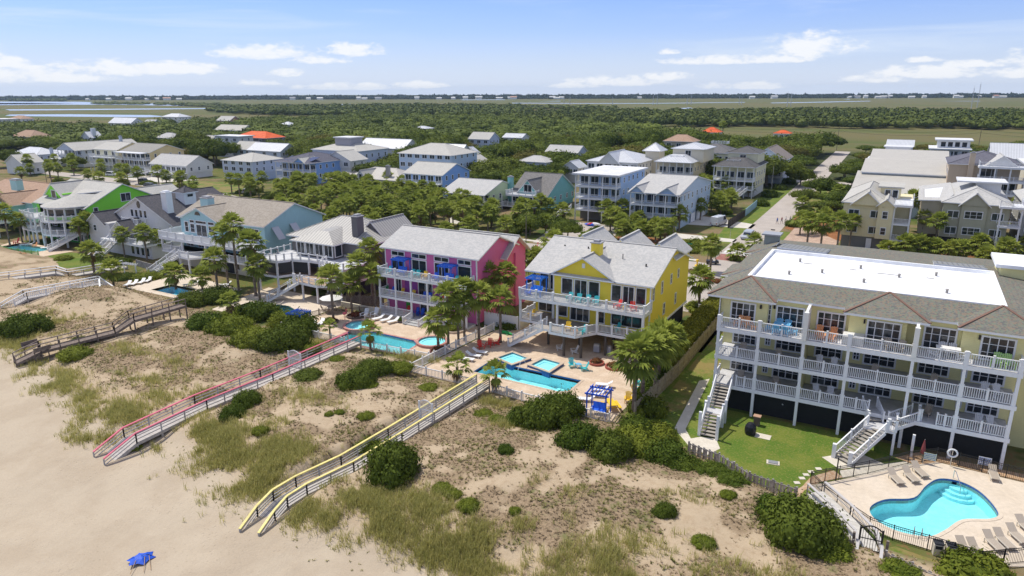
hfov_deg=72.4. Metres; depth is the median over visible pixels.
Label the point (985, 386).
adirondack chair
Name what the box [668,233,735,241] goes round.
driveway
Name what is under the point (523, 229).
shrub
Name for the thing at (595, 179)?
window
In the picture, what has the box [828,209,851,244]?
palm tree
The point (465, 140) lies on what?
oak tree
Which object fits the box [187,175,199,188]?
palm tree
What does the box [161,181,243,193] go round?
lawn green
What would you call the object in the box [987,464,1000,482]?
sun lounger
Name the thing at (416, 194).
palm tree
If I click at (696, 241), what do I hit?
shrub
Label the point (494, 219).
palm tree
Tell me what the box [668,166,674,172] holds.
window
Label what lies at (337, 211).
palm tree
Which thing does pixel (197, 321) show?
shrub
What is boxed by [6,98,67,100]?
woods
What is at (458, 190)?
palm tree
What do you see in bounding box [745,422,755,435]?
covered grill
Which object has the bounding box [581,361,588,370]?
adirondack chair
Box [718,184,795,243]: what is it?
lawn strip
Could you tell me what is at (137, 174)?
palm tree
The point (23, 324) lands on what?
shrub
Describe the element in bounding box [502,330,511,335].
crocodile figure
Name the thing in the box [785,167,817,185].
oak tree
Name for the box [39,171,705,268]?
front street
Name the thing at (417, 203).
palm tree
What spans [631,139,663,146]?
oak tree
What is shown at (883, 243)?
shrub
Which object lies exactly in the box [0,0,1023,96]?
sky
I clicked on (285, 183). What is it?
palm tree
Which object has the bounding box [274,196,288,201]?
palm tree
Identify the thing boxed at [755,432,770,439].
concrete pad
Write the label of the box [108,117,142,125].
house
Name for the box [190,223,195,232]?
window
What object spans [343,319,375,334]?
hot tub
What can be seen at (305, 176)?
palm tree
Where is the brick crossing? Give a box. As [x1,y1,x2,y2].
[715,254,746,261]
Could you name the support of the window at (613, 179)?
in the house at (614, 184)
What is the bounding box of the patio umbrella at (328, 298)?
[320,295,341,300]
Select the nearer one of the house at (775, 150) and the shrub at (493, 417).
the shrub at (493, 417)
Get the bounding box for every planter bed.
[324,317,338,324]
[346,310,363,319]
[429,346,446,353]
[449,323,466,333]
[589,357,603,366]
[605,360,619,370]
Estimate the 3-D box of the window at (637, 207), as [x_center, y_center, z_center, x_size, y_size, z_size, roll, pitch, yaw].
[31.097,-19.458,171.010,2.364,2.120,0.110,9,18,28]
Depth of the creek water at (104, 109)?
1307.30 m
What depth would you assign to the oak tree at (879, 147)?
330.96 m
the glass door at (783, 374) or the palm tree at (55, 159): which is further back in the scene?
the palm tree at (55, 159)
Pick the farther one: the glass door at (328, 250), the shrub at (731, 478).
the glass door at (328, 250)
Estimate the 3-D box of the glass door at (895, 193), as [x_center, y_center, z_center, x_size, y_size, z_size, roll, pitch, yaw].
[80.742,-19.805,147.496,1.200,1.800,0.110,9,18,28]
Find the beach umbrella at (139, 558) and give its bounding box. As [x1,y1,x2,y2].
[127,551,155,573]
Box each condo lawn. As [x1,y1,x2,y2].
[645,330,892,498]
[889,546,939,563]
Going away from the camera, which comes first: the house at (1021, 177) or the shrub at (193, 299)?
the shrub at (193, 299)
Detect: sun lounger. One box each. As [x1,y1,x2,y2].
[371,313,384,319]
[380,315,392,321]
[386,316,399,322]
[465,350,480,358]
[472,347,487,353]
[577,395,594,400]
[595,380,612,385]
[887,467,905,485]
[901,465,920,483]
[911,460,929,478]
[955,535,974,552]
[966,536,980,548]
[982,529,1004,551]
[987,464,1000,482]
[992,527,1016,549]
[1005,522,1023,544]
[1014,514,1023,527]
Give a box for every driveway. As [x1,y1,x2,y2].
[125,176,187,181]
[535,222,619,242]
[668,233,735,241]
[688,216,754,228]
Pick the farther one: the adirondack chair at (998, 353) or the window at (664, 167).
the window at (664, 167)
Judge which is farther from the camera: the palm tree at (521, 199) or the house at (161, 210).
the palm tree at (521, 199)
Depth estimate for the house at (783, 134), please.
447.20 m
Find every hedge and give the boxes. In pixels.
[637,365,672,396]
[671,296,719,365]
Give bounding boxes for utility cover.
[766,460,779,465]
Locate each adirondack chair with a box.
[360,308,368,318]
[370,307,378,317]
[432,272,437,280]
[477,340,484,349]
[485,338,492,347]
[492,336,500,345]
[565,321,571,330]
[568,357,575,367]
[570,345,578,353]
[575,293,581,302]
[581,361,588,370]
[613,299,622,308]
[624,391,631,402]
[734,315,743,326]
[735,369,744,381]
[738,342,746,353]
[744,316,753,325]
[772,325,780,335]
[772,376,780,388]
[775,348,783,360]
[780,327,789,335]
[812,383,821,396]
[814,324,823,336]
[815,354,824,367]
[816,330,825,339]
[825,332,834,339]
[825,386,834,398]
[829,326,837,338]
[829,357,838,368]
[867,363,879,376]
[883,338,894,351]
[894,339,906,352]
[923,403,933,417]
[925,373,938,387]
[928,345,941,356]
[937,341,946,355]
[947,343,956,357]
[972,412,983,424]
[978,381,989,393]
[984,415,997,429]
[990,352,1003,367]
[991,383,1003,397]
[1002,353,1016,370]
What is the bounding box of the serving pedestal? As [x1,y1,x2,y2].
[753,414,761,426]
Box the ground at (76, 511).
[0,95,1023,575]
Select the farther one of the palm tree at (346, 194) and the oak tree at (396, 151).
the oak tree at (396, 151)
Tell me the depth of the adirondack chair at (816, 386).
69.33 m
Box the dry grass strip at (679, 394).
[662,331,722,420]
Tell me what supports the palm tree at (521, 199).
on the ground at (76, 511)
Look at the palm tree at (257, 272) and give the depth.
109.28 m
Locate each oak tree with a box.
[0,139,17,149]
[0,149,20,160]
[17,135,54,146]
[26,137,67,148]
[58,155,88,169]
[97,132,133,139]
[103,134,131,139]
[116,134,155,142]
[155,139,169,143]
[164,137,198,148]
[173,129,212,139]
[184,147,208,157]
[187,137,240,165]
[263,138,288,142]
[285,134,312,141]
[285,140,325,155]
[288,136,308,141]
[288,137,324,146]
[306,133,335,139]
[315,135,336,144]
[351,159,399,171]
[360,200,403,217]
[376,151,398,161]
[383,157,398,164]
[389,130,425,141]
[392,143,424,154]
[392,194,424,210]
[409,131,437,139]
[414,139,443,144]
[426,134,466,143]
[442,133,470,142]
[459,139,478,146]
[467,156,515,172]
[469,170,480,177]
[470,168,510,179]
[472,144,495,153]
[477,152,505,159]
[489,139,514,147]
[490,138,541,157]
[490,154,528,167]
[501,167,538,180]
[505,177,520,184]
[510,163,561,173]
[511,148,544,158]
[512,212,548,234]
[522,134,549,143]
[527,132,546,137]
[530,149,556,157]
[531,140,546,144]
[535,142,547,153]
[541,140,571,145]
[543,134,581,144]
[543,149,593,163]
[544,162,571,174]
[550,218,584,235]
[557,159,586,164]
[562,141,592,150]
[577,137,612,146]
[582,146,615,156]
[584,129,625,146]
[586,144,607,149]
[612,144,647,153]
[619,134,633,144]
[627,128,665,143]
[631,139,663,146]
[642,143,673,152]
[662,131,676,138]
[664,146,672,156]
[675,128,703,135]
[693,132,726,141]
[700,137,729,143]
[704,158,723,175]
[706,154,718,165]
[708,132,732,138]
[715,139,753,146]
[731,134,756,143]
[751,137,787,146]
[754,133,796,142]
[764,153,806,185]
[774,143,810,155]
[780,142,814,146]
[783,131,826,144]
[783,138,811,145]
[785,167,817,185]
[788,188,820,203]
[790,144,823,156]
[792,137,823,147]
[792,154,818,164]
[801,175,838,197]
[807,198,841,208]
[808,130,847,153]
[817,189,846,209]
[823,183,850,191]
[827,162,862,176]
[841,176,855,185]
[845,158,864,162]
[846,162,863,166]
[851,152,870,157]
[854,145,876,151]
[856,152,870,159]
[869,146,885,152]
[915,143,933,148]
[972,147,987,151]
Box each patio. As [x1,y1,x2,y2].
[1,241,72,256]
[127,274,241,297]
[213,288,340,315]
[314,311,490,355]
[413,323,640,420]
[812,462,1023,566]
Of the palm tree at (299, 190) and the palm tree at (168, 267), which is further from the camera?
the palm tree at (299, 190)
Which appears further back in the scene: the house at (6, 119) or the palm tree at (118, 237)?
the house at (6, 119)
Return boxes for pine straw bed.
[614,236,662,243]
[784,216,840,240]
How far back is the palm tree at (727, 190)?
192.74 m
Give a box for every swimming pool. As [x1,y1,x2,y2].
[4,243,46,253]
[149,285,197,295]
[226,301,295,311]
[332,331,416,354]
[472,360,583,392]
[865,476,1002,538]
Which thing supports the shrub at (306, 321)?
on the ground at (76, 511)
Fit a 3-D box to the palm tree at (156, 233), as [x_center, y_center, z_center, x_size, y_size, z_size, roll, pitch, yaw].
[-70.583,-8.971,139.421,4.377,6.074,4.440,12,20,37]
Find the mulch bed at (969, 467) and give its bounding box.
[896,452,1023,481]
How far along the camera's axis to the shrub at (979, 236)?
139.07 m
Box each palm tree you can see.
[0,202,18,245]
[7,212,27,242]
[13,166,27,178]
[21,153,33,174]
[24,163,34,175]
[41,159,55,176]
[42,162,54,181]
[49,153,58,166]
[52,161,63,176]
[64,152,77,164]
[66,159,78,174]
[67,216,89,243]
[75,209,90,239]
[75,238,106,275]
[81,168,91,178]
[91,170,104,180]
[94,256,126,285]
[95,158,106,167]
[96,162,106,173]
[110,163,124,172]
[112,225,131,257]
[114,171,128,184]
[120,163,130,178]
[129,166,144,183]
[132,222,157,260]
[147,228,168,247]
[149,164,164,184]
[159,169,171,182]
[159,261,190,289]
[171,171,183,187]
[174,170,187,185]
[186,265,211,289]
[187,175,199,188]
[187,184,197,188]
[199,245,229,285]
[207,221,230,285]
[215,211,245,290]
[216,289,240,315]
[222,172,236,192]
[231,172,243,195]
[233,228,268,295]
[241,176,258,196]
[242,171,255,185]
[242,252,271,299]
[253,180,264,197]
[256,170,268,191]
[270,182,285,195]
[271,178,280,188]
[274,192,289,200]
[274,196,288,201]
[279,177,292,197]
[279,180,289,195]
[285,185,297,199]
[289,173,305,187]
[289,192,302,203]
[292,170,304,184]
[292,194,306,205]
[293,180,304,200]
[300,173,313,187]
[303,173,318,185]
[304,185,319,203]
[305,186,320,202]
[308,203,323,211]
[312,185,326,208]
[314,262,345,316]
[317,187,335,208]
[320,172,329,182]
[320,317,337,339]
[322,183,334,197]
[322,210,337,220]
[324,206,342,220]
[326,171,339,195]
[327,182,337,197]
[328,199,344,214]
[333,174,345,188]
[335,271,368,312]
[337,184,350,194]
[337,192,350,214]
[338,196,351,214]
[342,174,350,182]
[343,196,358,215]
[345,250,370,304]
[347,173,358,180]
[349,180,364,190]
[350,185,361,194]
[352,189,367,206]
[356,204,371,216]
[356,237,384,303]
[358,318,382,350]
[360,173,375,186]
[361,261,385,306]
[363,180,374,190]
[364,194,376,205]
[364,210,380,219]
[366,185,374,201]
[368,187,386,201]
[370,185,385,197]
[371,206,384,217]
[377,192,395,216]
[380,180,392,193]
[383,203,394,217]
[389,184,398,196]
[391,198,409,218]
[396,179,404,188]
[397,186,411,196]
[402,203,412,220]
[403,180,417,192]
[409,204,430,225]
[411,191,423,202]
[412,188,427,199]
[412,198,427,207]
[412,201,427,225]
[416,179,428,189]
[420,304,456,347]
[423,198,437,226]
[425,181,438,193]
[428,189,440,197]
[428,196,441,222]
[429,280,463,344]
[434,187,450,199]
[435,199,452,226]
[438,220,455,229]
[440,201,457,221]
[440,350,472,382]
[444,292,473,344]
[446,194,458,224]
[450,275,479,336]
[452,192,462,209]
[452,198,473,228]
[454,200,473,228]
[455,188,465,209]
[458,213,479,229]
[461,189,472,198]
[465,209,481,226]
[465,280,496,340]
[466,194,484,217]
[479,202,496,230]
[479,358,511,392]
[481,204,500,227]
[481,260,502,287]
[484,283,515,342]
[485,197,500,223]
[492,260,518,314]
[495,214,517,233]
[509,202,528,218]
[514,196,530,212]
[525,244,540,278]
[525,249,531,262]
[525,249,533,274]
[526,198,542,214]
[533,191,549,209]
[539,226,561,247]
[540,197,557,214]
[540,212,553,231]
[554,201,571,218]
[592,200,608,220]
[598,198,614,224]
[600,205,618,230]
[607,205,621,228]
[608,329,665,411]
[613,211,630,228]
[613,217,633,236]
[613,327,669,393]
[615,197,632,214]
[628,213,639,222]
[633,218,651,233]
[634,209,646,219]
[639,315,685,374]
[641,325,677,384]
[647,216,663,241]
[654,216,676,238]
[665,319,690,367]
[670,204,691,230]
[670,217,677,233]
[687,263,718,303]
[696,197,707,219]
[699,232,723,272]
[708,175,716,186]
[708,194,718,211]
[712,194,730,214]
[718,175,732,188]
[719,121,727,129]
[722,187,737,207]
[725,190,739,208]
[725,241,748,261]
[743,182,755,196]
[744,231,763,249]
[790,209,807,234]
[793,194,810,210]
[796,210,820,241]
[811,212,833,243]
[818,205,830,215]
[821,208,834,226]
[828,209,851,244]
[830,183,845,193]
[842,213,862,245]
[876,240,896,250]
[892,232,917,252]
[904,188,920,227]
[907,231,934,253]
[912,209,932,244]
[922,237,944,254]
[927,211,949,247]
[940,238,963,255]
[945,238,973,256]
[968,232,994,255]
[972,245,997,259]
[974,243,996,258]
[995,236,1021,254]
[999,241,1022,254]
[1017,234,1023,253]
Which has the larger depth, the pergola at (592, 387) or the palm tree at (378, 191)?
the palm tree at (378, 191)
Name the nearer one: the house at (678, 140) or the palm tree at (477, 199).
the palm tree at (477, 199)
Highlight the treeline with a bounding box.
[0,92,1023,99]
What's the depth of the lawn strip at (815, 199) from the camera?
210.00 m
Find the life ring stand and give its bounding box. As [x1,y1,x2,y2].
[947,449,957,465]
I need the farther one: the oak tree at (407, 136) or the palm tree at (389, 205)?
the oak tree at (407, 136)
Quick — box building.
[851,149,948,218]
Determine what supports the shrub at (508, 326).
on the lawn green
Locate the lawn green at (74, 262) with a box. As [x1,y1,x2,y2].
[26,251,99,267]
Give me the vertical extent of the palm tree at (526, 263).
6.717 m
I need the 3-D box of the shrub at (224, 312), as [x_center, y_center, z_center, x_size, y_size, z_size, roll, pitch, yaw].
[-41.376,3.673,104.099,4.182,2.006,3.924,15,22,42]
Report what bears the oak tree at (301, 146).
on the ground at (76, 511)
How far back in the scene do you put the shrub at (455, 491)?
54.52 m
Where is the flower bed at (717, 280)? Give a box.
[710,278,722,282]
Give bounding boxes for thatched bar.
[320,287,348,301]
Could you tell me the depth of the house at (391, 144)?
319.52 m
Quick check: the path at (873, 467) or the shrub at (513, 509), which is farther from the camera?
the path at (873, 467)
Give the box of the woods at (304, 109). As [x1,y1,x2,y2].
[204,102,523,115]
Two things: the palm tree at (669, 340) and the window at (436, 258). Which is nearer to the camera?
the palm tree at (669, 340)
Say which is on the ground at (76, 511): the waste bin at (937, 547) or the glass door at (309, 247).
the waste bin at (937, 547)
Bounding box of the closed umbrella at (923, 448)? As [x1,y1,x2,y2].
[920,440,925,461]
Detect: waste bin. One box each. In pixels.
[931,538,944,556]
[944,541,957,555]
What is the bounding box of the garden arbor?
[122,262,137,272]
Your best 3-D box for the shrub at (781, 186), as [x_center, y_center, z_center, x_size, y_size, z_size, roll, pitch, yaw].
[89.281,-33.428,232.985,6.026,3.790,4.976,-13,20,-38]
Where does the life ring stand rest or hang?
on the patio at (861, 492)
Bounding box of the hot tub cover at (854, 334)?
[842,331,864,346]
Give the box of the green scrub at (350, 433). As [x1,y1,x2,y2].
[0,271,924,575]
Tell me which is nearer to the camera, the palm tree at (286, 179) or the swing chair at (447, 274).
the swing chair at (447, 274)
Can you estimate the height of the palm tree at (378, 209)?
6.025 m
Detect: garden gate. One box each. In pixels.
[287,350,301,367]
[418,400,433,421]
[858,525,884,553]
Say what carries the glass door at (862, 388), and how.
in the condominium
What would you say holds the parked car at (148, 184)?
on the front street at (530, 245)
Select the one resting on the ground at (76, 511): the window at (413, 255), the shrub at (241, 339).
the shrub at (241, 339)
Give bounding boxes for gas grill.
[593,343,600,352]
[606,345,612,354]
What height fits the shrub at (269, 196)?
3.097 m
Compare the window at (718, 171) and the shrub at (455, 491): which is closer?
the shrub at (455, 491)
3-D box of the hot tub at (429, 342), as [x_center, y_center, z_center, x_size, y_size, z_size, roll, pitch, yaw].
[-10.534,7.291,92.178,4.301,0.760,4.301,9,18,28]
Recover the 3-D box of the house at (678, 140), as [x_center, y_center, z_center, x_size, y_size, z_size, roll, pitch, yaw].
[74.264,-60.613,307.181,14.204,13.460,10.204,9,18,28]
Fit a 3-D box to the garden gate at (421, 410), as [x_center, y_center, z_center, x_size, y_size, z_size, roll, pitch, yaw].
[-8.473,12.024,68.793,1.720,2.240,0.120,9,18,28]
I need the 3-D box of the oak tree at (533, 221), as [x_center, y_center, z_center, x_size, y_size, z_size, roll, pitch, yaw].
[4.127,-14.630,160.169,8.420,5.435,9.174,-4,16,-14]
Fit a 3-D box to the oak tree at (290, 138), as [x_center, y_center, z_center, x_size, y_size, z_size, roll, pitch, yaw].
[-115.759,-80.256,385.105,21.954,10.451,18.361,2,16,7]
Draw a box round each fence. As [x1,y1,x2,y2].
[0,245,38,254]
[135,259,167,274]
[281,322,344,342]
[308,305,372,315]
[346,294,383,305]
[361,341,429,356]
[409,321,494,371]
[411,365,475,385]
[484,311,517,329]
[492,386,609,422]
[519,310,530,329]
[633,317,716,414]
[687,441,797,497]
[727,209,745,227]
[745,200,756,215]
[810,471,1023,563]
[811,447,1023,483]
[884,550,939,575]
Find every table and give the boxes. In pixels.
[601,398,621,411]
[774,321,790,333]
[936,344,960,360]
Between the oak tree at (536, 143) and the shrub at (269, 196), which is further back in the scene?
the oak tree at (536, 143)
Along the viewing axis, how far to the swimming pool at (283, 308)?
108.53 m
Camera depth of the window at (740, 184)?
217.73 m
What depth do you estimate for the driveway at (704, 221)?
173.03 m
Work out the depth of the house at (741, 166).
217.72 m
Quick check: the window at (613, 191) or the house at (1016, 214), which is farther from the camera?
the window at (613, 191)
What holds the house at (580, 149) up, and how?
on the ground at (76, 511)
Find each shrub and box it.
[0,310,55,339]
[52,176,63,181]
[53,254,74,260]
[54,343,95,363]
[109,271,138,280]
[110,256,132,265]
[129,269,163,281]
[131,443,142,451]
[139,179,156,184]
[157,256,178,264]
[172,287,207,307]
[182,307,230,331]
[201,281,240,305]
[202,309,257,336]
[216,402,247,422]
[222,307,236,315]
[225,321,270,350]
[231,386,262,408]
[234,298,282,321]
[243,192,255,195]
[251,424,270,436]
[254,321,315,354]
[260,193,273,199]
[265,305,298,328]
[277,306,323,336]
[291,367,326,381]
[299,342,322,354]
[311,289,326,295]
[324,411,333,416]
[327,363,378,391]
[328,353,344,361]
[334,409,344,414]
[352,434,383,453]
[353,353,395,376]
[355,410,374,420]
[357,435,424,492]
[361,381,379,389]
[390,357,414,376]
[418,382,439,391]
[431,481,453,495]
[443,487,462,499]
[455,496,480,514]
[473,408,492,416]
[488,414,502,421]
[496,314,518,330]
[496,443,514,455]
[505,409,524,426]
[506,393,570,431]
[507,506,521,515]
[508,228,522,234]
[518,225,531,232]
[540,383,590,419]
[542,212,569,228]
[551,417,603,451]
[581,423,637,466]
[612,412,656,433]
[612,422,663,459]
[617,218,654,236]
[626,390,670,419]
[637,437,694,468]
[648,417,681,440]
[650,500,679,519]
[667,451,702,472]
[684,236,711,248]
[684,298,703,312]
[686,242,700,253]
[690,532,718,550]
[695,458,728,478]
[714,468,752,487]
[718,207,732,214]
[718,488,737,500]
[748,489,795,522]
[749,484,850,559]
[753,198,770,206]
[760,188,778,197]
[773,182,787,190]
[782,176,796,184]
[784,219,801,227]
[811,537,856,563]
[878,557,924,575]
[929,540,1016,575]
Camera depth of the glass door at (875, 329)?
65.02 m
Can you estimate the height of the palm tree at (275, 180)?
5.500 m
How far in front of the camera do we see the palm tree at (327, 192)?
181.37 m
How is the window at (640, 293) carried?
in the house at (644, 272)
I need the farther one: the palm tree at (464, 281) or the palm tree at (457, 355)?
the palm tree at (464, 281)
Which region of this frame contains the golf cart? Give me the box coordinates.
[706,254,718,264]
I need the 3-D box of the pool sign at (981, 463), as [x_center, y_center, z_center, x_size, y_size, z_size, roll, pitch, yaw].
[41.114,15.297,60.934,0.950,1.250,0.091,9,18,28]
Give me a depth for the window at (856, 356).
68.78 m
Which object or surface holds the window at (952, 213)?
in the house at (971, 206)
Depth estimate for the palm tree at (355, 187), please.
194.33 m
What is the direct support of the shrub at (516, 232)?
on the lawn strip at (522, 235)
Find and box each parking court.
[683,272,713,311]
[701,331,716,351]
[784,228,839,244]
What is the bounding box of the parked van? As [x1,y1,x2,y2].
[710,215,727,225]
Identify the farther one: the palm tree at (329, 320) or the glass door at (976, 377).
the palm tree at (329, 320)
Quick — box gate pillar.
[884,540,889,555]
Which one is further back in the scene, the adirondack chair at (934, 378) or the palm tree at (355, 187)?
the palm tree at (355, 187)
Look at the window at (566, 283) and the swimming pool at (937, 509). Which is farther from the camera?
the window at (566, 283)
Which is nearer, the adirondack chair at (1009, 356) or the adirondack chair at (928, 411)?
the adirondack chair at (1009, 356)
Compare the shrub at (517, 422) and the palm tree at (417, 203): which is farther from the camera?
the palm tree at (417, 203)
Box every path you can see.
[675,379,719,454]
[792,471,840,496]
[822,453,881,468]
[840,461,911,477]
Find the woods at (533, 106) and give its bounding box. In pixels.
[91,101,617,108]
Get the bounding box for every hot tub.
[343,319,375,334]
[415,335,446,348]
[494,351,531,369]
[527,357,563,377]
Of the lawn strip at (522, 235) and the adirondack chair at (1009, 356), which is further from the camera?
the lawn strip at (522, 235)
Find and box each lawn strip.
[386,216,691,255]
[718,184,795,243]
[780,231,789,239]
[795,190,827,215]
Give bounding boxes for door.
[251,228,259,241]
[305,243,314,254]
[323,245,332,257]
[396,279,401,291]
[418,282,432,295]
[434,262,449,277]
[538,302,551,312]
[550,275,552,289]
[570,307,589,322]
[574,279,587,298]
[622,285,634,304]
[690,212,694,222]
[696,210,699,219]
[729,300,756,324]
[729,361,753,372]
[732,333,756,345]
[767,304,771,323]
[771,368,798,381]
[774,340,801,353]
[775,305,805,329]
[810,375,838,388]
[813,346,842,360]
[815,310,846,335]
[858,383,891,397]
[862,354,896,368]
[864,319,902,346]
[865,238,870,247]
[892,190,898,197]
[911,393,944,407]
[916,362,949,377]
[921,325,958,349]
[964,402,999,417]
[970,371,1005,386]
[977,335,1017,363]
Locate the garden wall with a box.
[341,301,380,313]
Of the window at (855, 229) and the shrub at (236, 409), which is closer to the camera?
the shrub at (236, 409)
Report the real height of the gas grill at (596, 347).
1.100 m
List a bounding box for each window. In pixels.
[46,209,53,219]
[51,190,56,198]
[53,209,63,218]
[63,208,74,219]
[74,207,82,214]
[120,192,130,201]
[130,208,134,216]
[131,246,135,254]
[136,247,140,255]
[141,248,145,255]
[143,210,147,218]
[184,221,189,231]
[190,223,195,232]
[195,220,206,224]
[195,224,207,236]
[208,225,215,235]
[296,242,305,253]
[314,244,323,255]
[334,245,342,257]
[391,250,404,256]
[391,256,404,270]
[405,174,410,179]
[411,253,426,259]
[411,259,426,274]
[413,174,418,180]
[420,304,429,312]
[427,175,433,181]
[434,256,448,262]
[435,176,441,182]
[457,259,470,265]
[457,265,471,279]
[524,184,531,192]
[540,273,548,288]
[559,305,567,316]
[561,277,572,294]
[580,175,588,183]
[580,187,587,195]
[580,199,587,207]
[588,163,594,168]
[588,280,599,298]
[590,188,598,196]
[590,200,597,207]
[591,176,598,184]
[599,312,604,323]
[600,188,608,196]
[601,176,609,183]
[610,314,641,329]
[611,177,619,184]
[611,189,619,197]
[611,284,621,301]
[634,205,643,212]
[635,194,644,201]
[635,287,646,305]
[646,206,655,213]
[647,194,655,202]
[652,288,654,301]
[658,195,667,203]
[658,207,667,214]
[659,166,665,172]
[661,280,663,293]
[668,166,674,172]
[670,196,680,203]
[677,167,682,172]
[685,167,692,173]
[716,170,724,176]
[726,171,734,177]
[735,182,743,187]
[736,171,744,178]
[746,172,754,178]
[762,366,767,372]
[764,338,770,345]
[846,224,857,232]
[848,209,859,214]
[848,382,855,388]
[852,352,859,359]
[867,226,875,233]
[869,210,877,218]
[879,227,885,234]
[881,211,887,218]
[884,189,891,194]
[940,141,945,146]
[944,226,956,235]
[947,210,959,217]
[961,142,967,147]
[961,227,980,235]
[963,211,982,219]
[980,168,997,177]
[988,229,1000,238]
[990,213,1003,222]
[1001,184,1015,191]
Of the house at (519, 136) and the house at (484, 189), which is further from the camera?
the house at (519, 136)
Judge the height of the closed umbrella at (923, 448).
2.300 m
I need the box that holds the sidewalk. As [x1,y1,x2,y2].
[412,224,695,260]
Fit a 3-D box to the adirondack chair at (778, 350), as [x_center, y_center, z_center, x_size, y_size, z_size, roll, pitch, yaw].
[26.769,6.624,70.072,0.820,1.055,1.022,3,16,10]
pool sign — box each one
[922,451,936,465]
[977,456,991,466]
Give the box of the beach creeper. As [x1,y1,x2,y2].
[1,347,458,575]
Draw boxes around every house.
[0,118,16,121]
[0,178,49,236]
[4,153,44,174]
[11,115,34,121]
[13,130,51,146]
[15,147,59,159]
[19,178,177,251]
[48,147,67,165]
[55,135,136,166]
[81,128,100,140]
[86,186,222,258]
[88,141,135,170]
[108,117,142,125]
[113,143,183,173]
[127,153,213,178]
[146,194,325,276]
[157,132,175,138]
[161,113,191,122]
[213,134,254,156]
[215,124,248,131]
[217,116,239,121]
[221,152,282,179]
[233,141,259,155]
[240,131,285,141]
[247,142,291,157]
[256,213,411,303]
[273,151,340,183]
[311,136,388,162]
[323,165,405,193]
[330,149,367,172]
[363,137,416,154]
[377,224,531,329]
[398,143,477,169]
[400,161,470,197]
[418,126,432,129]
[444,177,514,208]
[446,143,470,149]
[468,132,499,147]
[477,154,486,162]
[498,171,574,209]
[502,133,529,141]
[507,226,693,357]
[520,155,552,167]
[545,144,587,155]
[556,165,647,222]
[563,159,586,182]
[584,142,667,176]
[627,173,712,229]
[654,142,716,175]
[663,134,700,146]
[703,127,722,134]
[708,140,736,174]
[712,146,767,198]
[764,144,793,184]
[770,95,777,98]
[773,130,791,136]
[840,181,914,248]
[868,145,912,157]
[886,139,914,149]
[917,177,1023,251]
[928,137,973,155]
[945,150,1023,218]
[987,142,1023,161]
[1009,188,1023,244]
[1017,158,1023,188]
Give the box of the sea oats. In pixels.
[0,304,821,575]
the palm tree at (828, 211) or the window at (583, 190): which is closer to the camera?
the palm tree at (828, 211)
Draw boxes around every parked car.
[105,171,115,175]
[143,182,157,185]
[740,229,753,238]
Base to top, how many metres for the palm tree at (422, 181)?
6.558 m
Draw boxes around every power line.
[693,127,826,132]
[844,128,968,132]
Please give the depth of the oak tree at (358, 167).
251.51 m
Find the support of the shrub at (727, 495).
on the ground at (76, 511)
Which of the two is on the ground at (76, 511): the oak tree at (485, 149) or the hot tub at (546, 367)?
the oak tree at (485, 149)
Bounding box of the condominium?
[697,231,1023,469]
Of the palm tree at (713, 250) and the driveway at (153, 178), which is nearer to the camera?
the palm tree at (713, 250)
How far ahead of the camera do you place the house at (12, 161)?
280.67 m
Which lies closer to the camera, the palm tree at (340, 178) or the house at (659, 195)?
the house at (659, 195)
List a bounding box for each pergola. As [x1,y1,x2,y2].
[285,308,310,317]
[390,256,410,273]
[437,262,458,281]
[525,274,547,291]
[585,384,613,414]
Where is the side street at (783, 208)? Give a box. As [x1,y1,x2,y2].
[687,151,849,286]
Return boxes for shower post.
[834,457,838,480]
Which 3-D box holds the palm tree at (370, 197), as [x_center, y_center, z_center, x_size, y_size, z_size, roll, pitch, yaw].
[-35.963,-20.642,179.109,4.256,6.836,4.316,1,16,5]
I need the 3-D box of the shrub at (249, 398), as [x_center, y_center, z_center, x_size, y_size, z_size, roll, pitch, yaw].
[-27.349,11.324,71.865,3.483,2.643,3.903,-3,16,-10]
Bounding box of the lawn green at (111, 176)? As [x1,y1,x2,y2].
[89,172,139,178]
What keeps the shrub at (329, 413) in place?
on the ground at (76, 511)
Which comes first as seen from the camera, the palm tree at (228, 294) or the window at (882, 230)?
the palm tree at (228, 294)
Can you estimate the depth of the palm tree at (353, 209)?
171.75 m
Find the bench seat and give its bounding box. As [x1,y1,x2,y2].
[21,338,50,361]
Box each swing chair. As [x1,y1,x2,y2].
[396,261,406,271]
[442,269,453,279]
[530,280,542,291]
[591,392,605,411]
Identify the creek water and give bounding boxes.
[0,102,177,105]
[6,108,204,109]
[6,114,160,116]
[551,102,744,103]
[781,101,860,102]
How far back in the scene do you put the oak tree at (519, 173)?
225.55 m
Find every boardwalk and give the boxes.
[0,260,127,278]
[0,276,112,307]
[12,297,187,367]
[92,333,361,464]
[238,374,489,535]
[806,481,883,558]
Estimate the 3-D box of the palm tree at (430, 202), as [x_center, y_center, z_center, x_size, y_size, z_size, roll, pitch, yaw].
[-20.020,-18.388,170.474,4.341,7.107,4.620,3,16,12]
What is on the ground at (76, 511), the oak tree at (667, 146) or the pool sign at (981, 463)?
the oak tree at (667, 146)
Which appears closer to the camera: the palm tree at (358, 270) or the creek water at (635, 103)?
the palm tree at (358, 270)
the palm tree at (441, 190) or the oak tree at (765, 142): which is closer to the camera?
the palm tree at (441, 190)
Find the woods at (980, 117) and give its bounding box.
[499,106,1023,128]
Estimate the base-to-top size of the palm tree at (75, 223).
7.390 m
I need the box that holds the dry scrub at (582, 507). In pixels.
[0,271,941,575]
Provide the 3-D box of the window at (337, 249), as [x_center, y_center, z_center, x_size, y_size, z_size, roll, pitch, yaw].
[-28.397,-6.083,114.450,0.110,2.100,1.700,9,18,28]
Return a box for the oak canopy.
[0,111,715,148]

